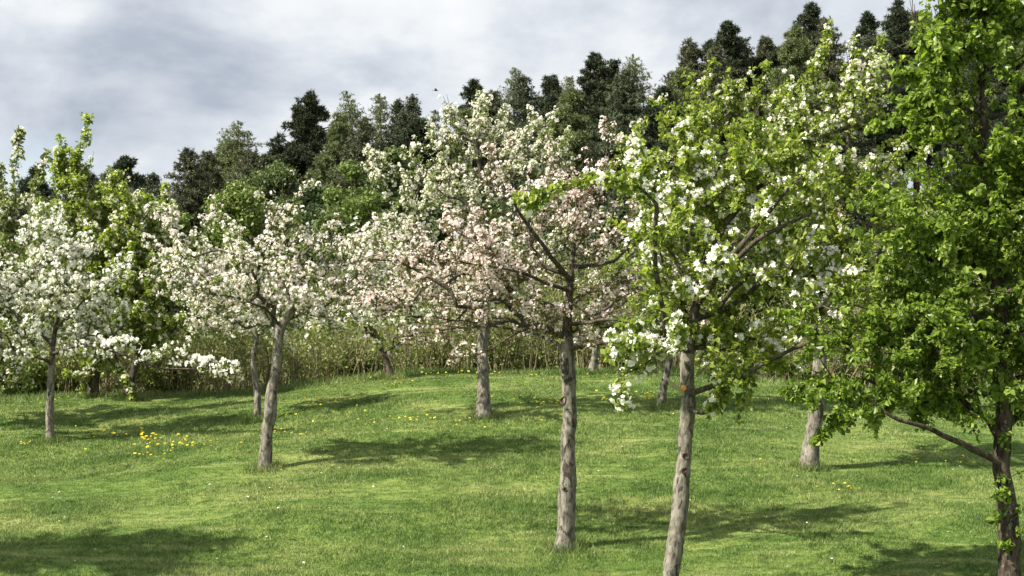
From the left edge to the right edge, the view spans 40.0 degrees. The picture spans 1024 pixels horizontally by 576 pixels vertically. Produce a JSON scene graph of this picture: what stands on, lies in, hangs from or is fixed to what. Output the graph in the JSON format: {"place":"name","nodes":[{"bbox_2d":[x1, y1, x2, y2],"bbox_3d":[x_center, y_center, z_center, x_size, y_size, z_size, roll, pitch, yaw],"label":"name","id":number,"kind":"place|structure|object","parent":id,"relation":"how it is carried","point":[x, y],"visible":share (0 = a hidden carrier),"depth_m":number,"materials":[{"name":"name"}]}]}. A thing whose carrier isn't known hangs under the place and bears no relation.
{"place":"outdoors","nodes":[
{"label":"outdoors","id":0,"kind":"place"},
{"bbox_2d":[0,0,947,237],"label":"sky","id":1,"kind":"structure","parent":0,"point":[157,78],"materials":[{"name":"grey"}]},
{"bbox_2d":[0,204,1023,575],"bbox_3d":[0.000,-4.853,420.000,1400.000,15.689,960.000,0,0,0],"label":"lawn","id":2,"kind":"structure","parent":0,"point":[356,502],"depth_m":14.82,"materials":[{"name":"green plant"}]},
{"bbox_2d":[1,276,41,356],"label":"leafy shrub","id":3,"kind":"object","parent":2,"relation":"on","point":[11,320],"visible":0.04,"depth_m":31.89,"materials":[{"name":"green plant"}]},
{"bbox_2d":[0,353,48,395],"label":"bush","id":4,"kind":"object","parent":2,"relation":"on","point":[36,366],"visible":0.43,"depth_m":24.32,"materials":[{"name":"green plant"}]},
{"bbox_2d":[16,166,49,215],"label":"pine tree","id":5,"kind":"object","parent":2,"relation":"on","point":[23,187],"visible":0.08,"depth_m":65.76,"materials":[{"name":"green plant"}]},
{"bbox_2d":[0,125,70,396],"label":"apple tree","id":6,"kind":"object","parent":2,"relation":"on","point":[9,224],"visible":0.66,"depth_m":20.22,"materials":[{"name":"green plant"}]},
{"bbox_2d":[7,196,77,277],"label":"leafy tree","id":7,"kind":"object","parent":2,"relation":"on","point":[48,216],"visible":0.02,"depth_m":43.76,"materials":[{"name":"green plant"}]},
{"bbox_2d":[43,356,88,394],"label":"bush","id":8,"kind":"object","parent":2,"relation":"on","point":[73,386],"visible":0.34,"depth_m":24.73,"materials":[{"name":"green plant"}]},
{"bbox_2d":[59,169,97,231],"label":"pine tree","id":9,"kind":"object","parent":2,"relation":"on","point":[90,179],"visible":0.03,"depth_m":66.02,"materials":[{"name":"green plant"}]},
{"bbox_2d":[2,112,156,396],"bbox_3d":[-7.244,-0.466,22.922,3.187,4.844,1.886,0,0,0],"label":"apple tree","id":10,"kind":"object","parent":2,"relation":"on","point":[69,178],"visible":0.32,"depth_m":22.84,"materials":[{"name":"green plant"}]},
{"bbox_2d":[91,153,150,192],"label":"pine tree","id":11,"kind":"object","parent":2,"relation":"on","point":[123,163],"visible":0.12,"depth_m":63.65,"materials":[{"name":"green plant"}]},
{"bbox_2d":[0,198,243,439],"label":"apple tree","id":12,"kind":"object","parent":2,"relation":"on","point":[39,258],"visible":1,"depth_m":18.76,"materials":[{"name":"white plant"}]},
{"bbox_2d":[57,180,230,399],"bbox_3d":[-5.938,0.101,22.829,2.754,3.654,2.029,0,0,0],"label":"apple tree","id":13,"kind":"object","parent":2,"relation":"on","point":[131,214],"visible":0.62,"depth_m":22.44,"materials":[{"name":"green plant"}]},
{"bbox_2d":[144,172,162,195],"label":"spruce tree","id":14,"kind":"object","parent":2,"relation":"on","point":[154,177],"visible":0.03,"depth_m":59.89,"materials":[{"name":"green plant"}]},
{"bbox_2d":[128,350,203,394],"bbox_3d":[-6.122,1.559,24.785,1.333,1.015,1.321,0,0,34],"label":"bush","id":15,"kind":"object","parent":2,"relation":"on","point":[150,379],"visible":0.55,"depth_m":24.49,"materials":[{"name":"green plant"}]},
{"bbox_2d":[149,185,189,258],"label":"pine tree","id":16,"kind":"object","parent":2,"relation":"on","point":[156,192],"visible":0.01,"depth_m":55.98,"materials":[{"name":"green plant"}]},
{"bbox_2d":[146,195,205,288],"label":"leafy tree","id":17,"kind":"object","parent":2,"relation":"on","point":[184,222],"visible":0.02,"depth_m":45.66,"materials":[{"name":"green plant"}]},
{"bbox_2d":[160,147,220,265],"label":"spruce tree","id":18,"kind":"object","parent":2,"relation":"on","point":[191,200],"visible":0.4,"depth_m":57.70,"materials":[{"name":"green plant"}]},
{"bbox_2d":[184,150,225,265],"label":"spruce tree","id":19,"kind":"object","parent":2,"relation":"on","point":[207,158],"visible":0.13,"depth_m":61.81,"materials":[{"name":"green plant"}]},
{"bbox_2d":[194,137,244,191],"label":"pine tree","id":20,"kind":"object","parent":2,"relation":"on","point":[226,153],"visible":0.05,"depth_m":63.27,"materials":[{"name":"green plant"}]},
{"bbox_2d":[197,178,271,301],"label":"leafy tree","id":21,"kind":"object","parent":2,"relation":"on","point":[238,201],"visible":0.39,"depth_m":43.47,"materials":[{"name":"green plant"}]},
{"bbox_2d":[172,215,304,416],"bbox_3d":[-3.812,0.447,19.656,1.831,3.031,1.356,0,0,-20],"label":"apple tree","id":22,"kind":"object","parent":2,"relation":"on","point":[228,265],"visible":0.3,"depth_m":19.59,"materials":[{"name":"white plant"}]},
{"bbox_2d":[209,120,275,266],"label":"larch tree","id":23,"kind":"object","parent":2,"relation":"on","point":[243,134],"visible":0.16,"depth_m":61.87,"materials":[{"name":"green plant"}]},
{"bbox_2d":[211,147,285,288],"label":"pine tree","id":24,"kind":"object","parent":2,"relation":"on","point":[251,161],"visible":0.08,"depth_m":55.87,"materials":[{"name":"green plant"}]},
{"bbox_2d":[138,170,395,470],"bbox_3d":[-2.796,0.411,16.094,2.914,3.555,1.903,0,0,0],"label":"apple tree","id":25,"kind":"object","parent":2,"relation":"on","point":[203,288],"visible":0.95,"depth_m":15.97,"materials":[{"name":"white plant"}]},
{"bbox_2d":[244,159,308,281],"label":"leafy tree","id":26,"kind":"object","parent":2,"relation":"on","point":[266,181],"visible":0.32,"depth_m":49.52,"materials":[{"name":"green plant"}]},
{"bbox_2d":[259,88,333,248],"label":"pine tree","id":27,"kind":"object","parent":2,"relation":"on","point":[309,115],"visible":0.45,"depth_m":65.48,"materials":[{"name":"green plant"}]},
{"bbox_2d":[273,124,326,215],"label":"pine tree","id":28,"kind":"object","parent":2,"relation":"on","point":[299,163],"visible":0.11,"depth_m":65.36,"materials":[{"name":"green plant"}]},
{"bbox_2d":[282,179,334,297],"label":"leafy tree","id":29,"kind":"object","parent":2,"relation":"on","point":[316,204],"visible":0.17,"depth_m":45.73,"materials":[{"name":"green plant"}]},
{"bbox_2d":[294,282,358,378],"bbox_3d":[-4.150,1.194,32.183,1.934,2.815,2.002,0,0,32],"label":"leafy shrub","id":30,"kind":"object","parent":2,"relation":"on","point":[300,329],"visible":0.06,"depth_m":31.76,"materials":[{"name":"green plant"}]},
{"bbox_2d":[309,204,357,297],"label":"leafy tree","id":31,"kind":"object","parent":2,"relation":"on","point":[324,218],"visible":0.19,"depth_m":39.76,"materials":[{"name":"green plant"}]},
{"bbox_2d":[303,111,370,194],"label":"pine tree","id":32,"kind":"object","parent":2,"relation":"on","point":[338,128],"visible":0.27,"depth_m":61.02,"materials":[{"name":"green plant"}]},
{"bbox_2d":[310,158,383,333],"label":"leafy tree","id":33,"kind":"object","parent":2,"relation":"on","point":[358,202],"visible":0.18,"depth_m":44.61,"materials":[{"name":"green plant"}]},
{"bbox_2d":[325,90,372,152],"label":"larch tree","id":34,"kind":"object","parent":2,"relation":"on","point":[352,113],"visible":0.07,"depth_m":63.87,"materials":[{"name":"green plant"}]},
{"bbox_2d":[330,344,387,377],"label":"bush","id":35,"kind":"object","parent":2,"relation":"on","point":[355,362],"visible":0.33,"depth_m":24.96,"materials":[{"name":"green plant"}]},
{"bbox_2d":[323,116,397,305],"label":"pine tree","id":36,"kind":"object","parent":2,"relation":"on","point":[362,136],"visible":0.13,"depth_m":56.61,"materials":[{"name":"green plant"}]},
{"bbox_2d":[300,243,447,376],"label":"apple tree","id":37,"kind":"object","parent":2,"relation":"on","point":[371,332],"visible":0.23,"depth_m":22.43,"materials":[{"name":"white plant"}]},
{"bbox_2d":[364,93,395,149],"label":"larch tree","id":38,"kind":"object","parent":2,"relation":"on","point":[378,112],"visible":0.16,"depth_m":65.83,"materials":[{"name":"green plant"}]},
{"bbox_2d":[359,145,419,288],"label":"leafy tree","id":39,"kind":"object","parent":2,"relation":"on","point":[394,158],"visible":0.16,"depth_m":49.84,"materials":[{"name":"green plant"}]},
{"bbox_2d":[384,98,404,146],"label":"spruce tree","id":40,"kind":"object","parent":2,"relation":"on","point":[398,106],"visible":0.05,"depth_m":65.82,"materials":[{"name":"green plant"}]},
{"bbox_2d":[364,285,436,367],"bbox_3d":[-2.587,1.160,31.570,1.821,2.480,1.949,0,0,0],"label":"leafy shrub","id":41,"kind":"object","parent":2,"relation":"on","point":[405,327],"visible":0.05,"depth_m":31.19,"materials":[{"name":"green plant"}]},
{"bbox_2d":[377,110,434,200],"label":"pine tree","id":42,"kind":"object","parent":2,"relation":"on","point":[407,117],"visible":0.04,"depth_m":64.55,"materials":[{"name":"green plant"}]},
{"bbox_2d":[402,93,427,125],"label":"spruce tree","id":43,"kind":"object","parent":2,"relation":"on","point":[411,104],"visible":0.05,"depth_m":65.84,"materials":[{"name":"green plant"}]},
{"bbox_2d":[380,117,455,227],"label":"pine tree","id":44,"kind":"object","parent":2,"relation":"on","point":[417,126],"visible":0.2,"depth_m":60.22,"materials":[{"name":"green plant"}]},
{"bbox_2d":[404,347,451,370],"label":"bush","id":45,"kind":"object","parent":2,"relation":"on","point":[421,362],"visible":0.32,"depth_m":24.96,"materials":[{"name":"green plant"}]},
{"bbox_2d":[394,203,462,285],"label":"leafy tree","id":46,"kind":"object","parent":2,"relation":"on","point":[436,212],"visible":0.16,"depth_m":45.91,"materials":[{"name":"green plant"}]},
{"bbox_2d":[427,109,445,193],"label":"larch tree","id":47,"kind":"object","parent":2,"relation":"on","point":[435,113],"visible":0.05,"depth_m":67.92,"materials":[{"name":"green plant"}]},
{"bbox_2d":[326,89,604,419],"bbox_3d":[-0.663,-0.396,18.623,3.458,4.446,2.213,0,0,-20],"label":"apple tree","id":48,"kind":"object","parent":2,"relation":"on","point":[447,193],"visible":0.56,"depth_m":18.52,"materials":[{"name":"white plant"}]},
{"bbox_2d":[431,108,499,248],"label":"pine tree","id":49,"kind":"object","parent":2,"relation":"on","point":[453,156],"visible":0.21,"depth_m":64.55,"materials":[{"name":"green plant"}]},
{"bbox_2d":[439,194,514,281],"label":"leafy tree","id":50,"kind":"object","parent":2,"relation":"on","point":[494,207],"visible":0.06,"depth_m":44.66,"materials":[{"name":"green plant"}]},
{"bbox_2d":[457,78,504,248],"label":"pine tree","id":51,"kind":"object","parent":2,"relation":"on","point":[472,87],"visible":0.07,"depth_m":67.84,"materials":[{"name":"green plant"}]},
{"bbox_2d":[461,89,516,243],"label":"pine tree","id":52,"kind":"object","parent":2,"relation":"on","point":[495,105],"visible":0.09,"depth_m":67.09,"materials":[{"name":"green plant"}]},
{"bbox_2d":[454,334,527,370],"bbox_3d":[-0.371,1.252,25.578,1.388,1.051,1.298,0,0,43],"label":"bush","id":53,"kind":"object","parent":2,"relation":"on","point":[497,361],"visible":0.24,"depth_m":25.20,"materials":[{"name":"green plant"}]},
{"bbox_2d":[488,67,528,199],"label":"larch tree","id":54,"kind":"object","parent":2,"relation":"on","point":[514,75],"visible":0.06,"depth_m":65.86,"materials":[{"name":"green plant"}]},
{"bbox_2d":[299,116,721,551],"bbox_3d":[0.054,0.454,12.839,3.892,4.067,1.884,0,0,0],"label":"apple tree","id":55,"kind":"object","parent":2,"relation":"on","point":[478,265],"visible":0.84,"depth_m":12.71,"materials":[{"name":"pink plant"}]},
{"bbox_2d":[0,232,1023,395],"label":"thicket","id":56,"kind":"object","parent":2,"relation":"on","point":[295,367],"visible":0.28,"depth_m":24.58,"materials":[{"name":"green plant"}]},
{"bbox_2d":[499,195,543,284],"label":"leafy tree","id":57,"kind":"object","parent":2,"relation":"on","point":[512,215],"visible":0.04,"depth_m":47.23,"materials":[{"name":"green plant"}]},
{"bbox_2d":[488,74,564,203],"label":"pine tree","id":58,"kind":"object","parent":2,"relation":"on","point":[523,98],"visible":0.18,"depth_m":57.85,"materials":[{"name":"green plant"}]},
{"bbox_2d":[506,351,560,372],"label":"bush","id":59,"kind":"object","parent":2,"relation":"on","point":[518,362],"visible":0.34,"depth_m":24.76,"materials":[{"name":"green plant"}]},
{"bbox_2d":[505,262,576,349],"bbox_3d":[0.881,0.789,35.076,2.195,2.924,2.285,0,0,0],"label":"leafy shrub","id":60,"kind":"object","parent":2,"relation":"on","point":[553,289],"visible":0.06,"depth_m":34.56,"materials":[{"name":"green plant"}]},
{"bbox_2d":[521,204,587,277],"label":"leafy tree","id":61,"kind":"object","parent":2,"relation":"on","point":[545,237],"visible":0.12,"depth_m":47.16,"materials":[{"name":"green plant"}]},
{"bbox_2d":[536,93,578,210],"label":"pine tree","id":62,"kind":"object","parent":2,"relation":"on","point":[552,101],"visible":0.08,"depth_m":63.51,"materials":[{"name":"green plant"}]},
{"bbox_2d":[534,73,587,146],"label":"pine tree","id":63,"kind":"object","parent":2,"relation":"on","point":[550,84],"visible":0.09,"depth_m":65.72,"materials":[{"name":"green plant"}]},
{"bbox_2d":[560,75,578,91],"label":"larch tree","id":64,"kind":"object","parent":2,"relation":"on","point":[569,79],"visible":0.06,"depth_m":69.93,"materials":[{"name":"green plant"}]},
{"bbox_2d":[539,85,609,211],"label":"pine tree","id":65,"kind":"object","parent":2,"relation":"on","point":[568,111],"visible":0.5,"depth_m":61.26,"materials":[{"name":"green plant"}]},
{"bbox_2d":[581,87,613,238],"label":"pine tree","id":66,"kind":"object","parent":2,"relation":"on","point":[603,100],"visible":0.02,"depth_m":65.11,"materials":[{"name":"green plant"}]},
{"bbox_2d":[575,51,622,154],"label":"pine tree","id":67,"kind":"object","parent":2,"relation":"on","point":[596,81],"visible":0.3,"depth_m":65.50,"materials":[{"name":"green plant"}]},
{"bbox_2d":[569,203,641,278],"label":"leafy tree","id":68,"kind":"object","parent":2,"relation":"on","point":[621,216],"visible":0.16,"depth_m":44.23,"materials":[{"name":"green plant"}]},
{"bbox_2d":[553,242,673,371],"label":"apple tree","id":69,"kind":"object","parent":2,"relation":"on","point":[612,269],"visible":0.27,"depth_m":22.97,"materials":[{"name":"white plant"}]},
{"bbox_2d":[606,58,622,78],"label":"pine tree","id":70,"kind":"object","parent":2,"relation":"on","point":[613,64],"visible":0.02,"depth_m":66.86,"materials":[{"name":"green plant"}]},
{"bbox_2d":[579,67,670,251],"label":"pine tree","id":71,"kind":"object","parent":2,"relation":"on","point":[628,94],"visible":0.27,"depth_m":56.20,"materials":[{"name":"green plant"}]},
{"bbox_2d":[600,54,656,158],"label":"larch tree","id":72,"kind":"object","parent":2,"relation":"on","point":[636,71],"visible":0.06,"depth_m":63.84,"materials":[{"name":"green plant"}]},
{"bbox_2d":[623,198,647,272],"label":"leafy tree","id":73,"kind":"object","parent":2,"relation":"on","point":[637,213],"visible":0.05,"depth_m":43.97,"materials":[{"name":"green plant"}]},
{"bbox_2d":[626,84,695,197],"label":"pine tree","id":74,"kind":"object","parent":2,"relation":"on","point":[651,138],"visible":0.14,"depth_m":55.65,"materials":[{"name":"green plant"}]},
{"bbox_2d":[667,66,703,151],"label":"pine tree","id":75,"kind":"object","parent":2,"relation":"on","point":[676,81],"visible":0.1,"depth_m":60.51,"materials":[{"name":"green plant"}]},
{"bbox_2d":[505,106,875,575],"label":"apple tree","id":76,"kind":"object","parent":2,"relation":"on","point":[687,334],"visible":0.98,"depth_m":10.94,"materials":[{"name":"green plant"}]},
{"bbox_2d":[661,37,733,129],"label":"pine tree","id":77,"kind":"object","parent":2,"relation":"on","point":[689,50],"visible":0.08,"depth_m":65.83,"materials":[{"name":"green plant"}]},
{"bbox_2d":[662,264,742,360],"bbox_3d":[4.295,0.867,32.195,2.208,3.071,2.017,0,0,0],"label":"leafy shrub","id":78,"kind":"object","parent":2,"relation":"on","point":[719,290],"depth_m":32.07,"materials":[{"name":"green plant"}]},
{"bbox_2d":[604,56,827,404],"bbox_3d":[2.840,-0.718,19.360,3.260,4.929,1.566,0,0,0],"label":"apple tree","id":79,"kind":"object","parent":2,"relation":"on","point":[706,115],"visible":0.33,"depth_m":19.28,"materials":[{"name":"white plant"}]},
{"bbox_2d":[690,44,760,231],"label":"pine tree","id":80,"kind":"object","parent":2,"relation":"on","point":[717,51],"visible":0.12,"depth_m":59.39,"materials":[{"name":"green plant"}]},
{"bbox_2d":[694,19,756,157],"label":"pine tree","id":81,"kind":"object","parent":2,"relation":"on","point":[726,38],"visible":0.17,"depth_m":65.68,"materials":[{"name":"green plant"}]},
{"bbox_2d":[738,35,756,97],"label":"pine tree","id":82,"kind":"object","parent":2,"relation":"on","point":[748,52],"visible":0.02,"depth_m":67.53,"materials":[{"name":"green plant"}]},
{"bbox_2d":[721,207,776,288],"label":"leafy tree","id":83,"kind":"object","parent":2,"relation":"on","point":[758,251],"visible":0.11,"depth_m":44.15,"materials":[{"name":"green plant"}]},
{"bbox_2d":[717,263,793,347],"bbox_3d":[5.580,0.959,32.627,2.016,3.156,2.148,0,0,0],"label":"leafy shrub","id":84,"kind":"object","parent":2,"relation":"on","point":[767,299],"visible":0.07,"depth_m":32.06,"materials":[{"name":"green plant"}]},
{"bbox_2d":[743,34,785,179],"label":"pine tree","id":85,"kind":"object","parent":2,"relation":"on","point":[765,44],"visible":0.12,"depth_m":66.76,"materials":[{"name":"green plant"}]},
{"bbox_2d":[744,45,787,134],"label":"pine tree","id":86,"kind":"object","parent":2,"relation":"on","point":[773,57],"visible":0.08,"depth_m":65.66,"materials":[{"name":"green plant"}]},
{"bbox_2d":[752,338,811,381],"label":"bush","id":87,"kind":"object","parent":2,"relation":"on","point":[790,373],"visible":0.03,"depth_m":25.24,"materials":[{"name":"green plant"}]},
{"bbox_2d":[757,0,837,126],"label":"pine tree","id":88,"kind":"object","parent":2,"relation":"on","point":[810,17],"visible":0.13,"depth_m":63.83,"materials":[{"name":"green plant"}]},
{"bbox_2d":[762,23,841,200],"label":"pine tree","id":89,"kind":"object","parent":2,"relation":"on","point":[794,52],"visible":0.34,"depth_m":55.81,"materials":[{"name":"green plant"}]},
{"bbox_2d":[797,200,848,279],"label":"leafy tree","id":90,"kind":"object","parent":2,"relation":"on","point":[810,266],"visible":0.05,"depth_m":46.55,"materials":[{"name":"green plant"}]},
{"bbox_2d":[801,16,869,235],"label":"pine tree","id":91,"kind":"object","parent":2,"relation":"on","point":[833,70],"visible":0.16,"depth_m":59.54,"materials":[{"name":"green plant"}]},
{"bbox_2d":[749,18,938,468],"bbox_3d":[3.701,-0.446,15.925,2.188,5.219,1.749,0,0,0],"label":"apple tree","id":92,"kind":"object","parent":2,"relation":"on","point":[848,104],"visible":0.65,"depth_m":15.84,"materials":[{"name":"green plant"}]},
{"bbox_2d":[843,10,880,141],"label":"pine tree","id":93,"kind":"object","parent":2,"relation":"on","point":[868,25],"visible":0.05,"depth_m":67.80,"materials":[{"name":"green plant"}]},
{"bbox_2d":[828,350,901,386],"bbox_3d":[6.627,1.508,26.096,1.872,1.250,1.528,0,0,0],"label":"bush","id":94,"kind":"object","parent":2,"relation":"on","point":[844,370],"visible":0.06,"depth_m":25.77,"materials":[{"name":"green plant"}]},
{"bbox_2d":[844,178,893,270],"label":"leafy tree","id":95,"kind":"object","parent":2,"relation":"on","point":[862,215],"visible":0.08,"depth_m":46.89,"materials":[{"name":"green plant"}]},
{"bbox_2d":[838,34,912,189],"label":"pine tree","id":96,"kind":"object","parent":2,"relation":"on","point":[874,140],"visible":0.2,"depth_m":62.78,"materials":[{"name":"green plant"}]},
{"bbox_2d":[853,0,931,166],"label":"pine tree","id":97,"kind":"object","parent":2,"relation":"on","point":[895,5],"visible":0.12,"depth_m":65.70,"materials":[{"name":"green plant"}]},
{"bbox_2d":[865,211,930,265],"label":"leafy tree","id":98,"kind":"object","parent":2,"relation":"on","point":[872,255],"depth_m":43.48,"materials":[{"name":"green plant"}]},
{"bbox_2d":[774,0,1023,575],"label":"pear tree","id":99,"kind":"object","parent":2,"relation":"on","point":[966,241],"visible":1,"depth_m":10.31,"materials":[{"name":"green plant"}]},
{"bbox_2d":[862,7,946,178],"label":"pine tree","id":100,"kind":"object","parent":2,"relation":"on","point":[896,16],"visible":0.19,"depth_m":64.94,"materials":[{"name":"green plant"}]},
{"bbox_2d":[897,10,949,196],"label":"pine tree","id":101,"kind":"object","parent":2,"relation":"on","point":[916,185],"visible":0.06,"depth_m":64.89,"materials":[{"name":"green plant"}]},
{"bbox_2d":[922,17,993,208],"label":"pine tree","id":102,"kind":"object","parent":2,"relation":"on","point":[929,158],"visible":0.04,"depth_m":65.09,"materials":[{"name":"green plant"}]},
{"bbox_2d":[936,56,1015,207],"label":"pine tree","id":103,"kind":"object","parent":2,"relation":"on","point":[994,114],"visible":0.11,"depth_m":55.16,"materials":[{"name":"green plant"}]},
{"bbox_2d":[987,22,1023,136],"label":"pine tree","id":104,"kind":"object","parent":2,"relation":"on","point":[1017,68],"visible":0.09,"depth_m":57.01,"materials":[{"name":"green plant"}]},
{"bbox_2d":[1000,40,1023,169],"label":"pine tree","id":105,"kind":"object","parent":2,"relation":"on","point":[1021,85],"visible":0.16,"depth_m":56.54,"materials":[{"name":"green plant"}]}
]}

